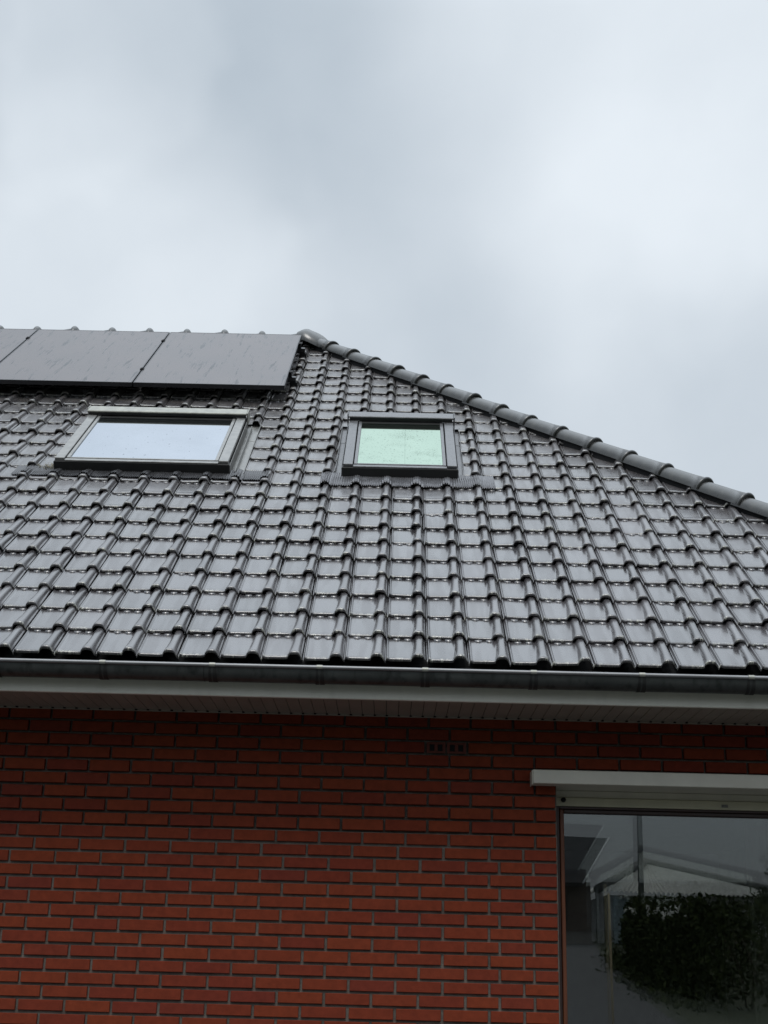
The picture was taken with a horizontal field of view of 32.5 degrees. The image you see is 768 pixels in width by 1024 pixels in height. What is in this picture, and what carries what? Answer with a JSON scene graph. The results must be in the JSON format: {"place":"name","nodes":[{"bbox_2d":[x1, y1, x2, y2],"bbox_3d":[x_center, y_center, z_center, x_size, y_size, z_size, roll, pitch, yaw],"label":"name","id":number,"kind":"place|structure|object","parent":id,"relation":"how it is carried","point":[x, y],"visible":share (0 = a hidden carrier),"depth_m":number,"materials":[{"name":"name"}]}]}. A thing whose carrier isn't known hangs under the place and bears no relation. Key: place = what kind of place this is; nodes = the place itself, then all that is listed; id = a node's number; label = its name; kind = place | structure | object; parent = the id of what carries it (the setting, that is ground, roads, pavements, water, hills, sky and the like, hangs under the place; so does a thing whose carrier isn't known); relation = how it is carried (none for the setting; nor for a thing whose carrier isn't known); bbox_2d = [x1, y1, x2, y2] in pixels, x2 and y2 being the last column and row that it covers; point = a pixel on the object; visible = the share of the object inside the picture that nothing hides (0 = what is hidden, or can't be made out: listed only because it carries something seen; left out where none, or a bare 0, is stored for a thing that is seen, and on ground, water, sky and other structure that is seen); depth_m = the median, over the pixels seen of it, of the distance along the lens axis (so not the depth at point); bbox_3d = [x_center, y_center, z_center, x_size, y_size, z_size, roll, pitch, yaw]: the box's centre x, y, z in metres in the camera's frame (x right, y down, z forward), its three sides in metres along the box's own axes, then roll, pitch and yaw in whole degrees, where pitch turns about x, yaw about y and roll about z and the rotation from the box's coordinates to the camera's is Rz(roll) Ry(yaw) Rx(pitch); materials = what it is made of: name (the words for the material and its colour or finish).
{"place":"outdoors","nodes":[
{"label":"outdoors","id":0,"kind":"place"},
{"bbox_2d":[0,325,767,1023],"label":"brick house","id":1,"kind":"structure","parent":0,"point":[342,685],"depth_m":6.43,"materials":[{"name":"brick"}]},
{"bbox_2d":[38,462,53,468],"bbox_3d":[-2.154,-0.297,8.457,0.169,0.080,0.080,1,-19,1],"label":"flashing","id":2,"kind":"object","parent":1,"relation":"on","point":[51,464],"visible":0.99,"depth_m":8.44,"materials":[{"name":"grey metal"}]},
{"bbox_2d":[11,405,270,480],"bbox_3d":[-1.528,-0.462,8.878,1.628,0.867,1.018,1,-19,1],"label":"roof window","id":3,"kind":"structure","parent":1,"relation":"in","point":[158,442],"depth_m":8.72,"materials":[{"name":"clear glass"}]},
{"bbox_2d":[144,370,297,391],"bbox_3d":[-2.471,-1.060,10.286,3.585,0.142,0.130,1,21,1],"label":"mounting rail","id":4,"kind":"object","parent":1,"relation":"attached to","point":[292,380],"visible":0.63,"depth_m":10.28,"materials":[{"name":"metal"}]},
{"bbox_2d":[0,328,37,361],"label":"solar panel","id":5,"kind":"object","parent":4,"relation":"attached to","point":[11,340],"visible":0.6,"depth_m":11.16,"materials":[{"name":"glass"}]},
{"bbox_2d":[0,329,169,386],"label":"solar panel","id":6,"kind":"object","parent":4,"relation":"attached to","point":[78,357],"visible":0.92,"depth_m":10.59,"materials":[{"name":"glass"}]},
{"bbox_2d":[133,332,301,389],"bbox_3d":[-1.316,-1.251,10.702,1.164,0.047,1.671,1,21,1],"label":"solar panel","id":7,"kind":"object","parent":4,"relation":"attached to","point":[219,360],"visible":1,"depth_m":10.55,"materials":[{"name":"black glass"}]},
{"bbox_2d":[297,342,305,360],"bbox_3d":[-2.454,-1.395,11.168,3.585,0.142,0.130,1,21,1],"label":"mounting rail","id":8,"kind":"object","parent":1,"relation":"attached to","point":[301,351],"visible":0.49,"depth_m":11.16,"materials":[{"name":"metal"}]},
{"bbox_2d":[320,411,495,488],"bbox_3d":[0.159,-0.414,8.840,1.102,0.898,1.048,1,-19,1],"label":"roof window","id":9,"kind":"structure","parent":1,"relation":"in","point":[396,449],"depth_m":8.65,"materials":[{"name":"clear glass"}]},
{"bbox_2d":[556,806,767,1023],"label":"window","id":10,"kind":"structure","parent":1,"relation":"in","point":[663,913],"depth_m":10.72,"materials":[{"name":"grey glass"}]},
{"bbox_2d":[0,0,767,502],"label":"sky","id":11,"kind":"structure","parent":0,"point":[555,212],"materials":[{"name":"grey"}]}
]}

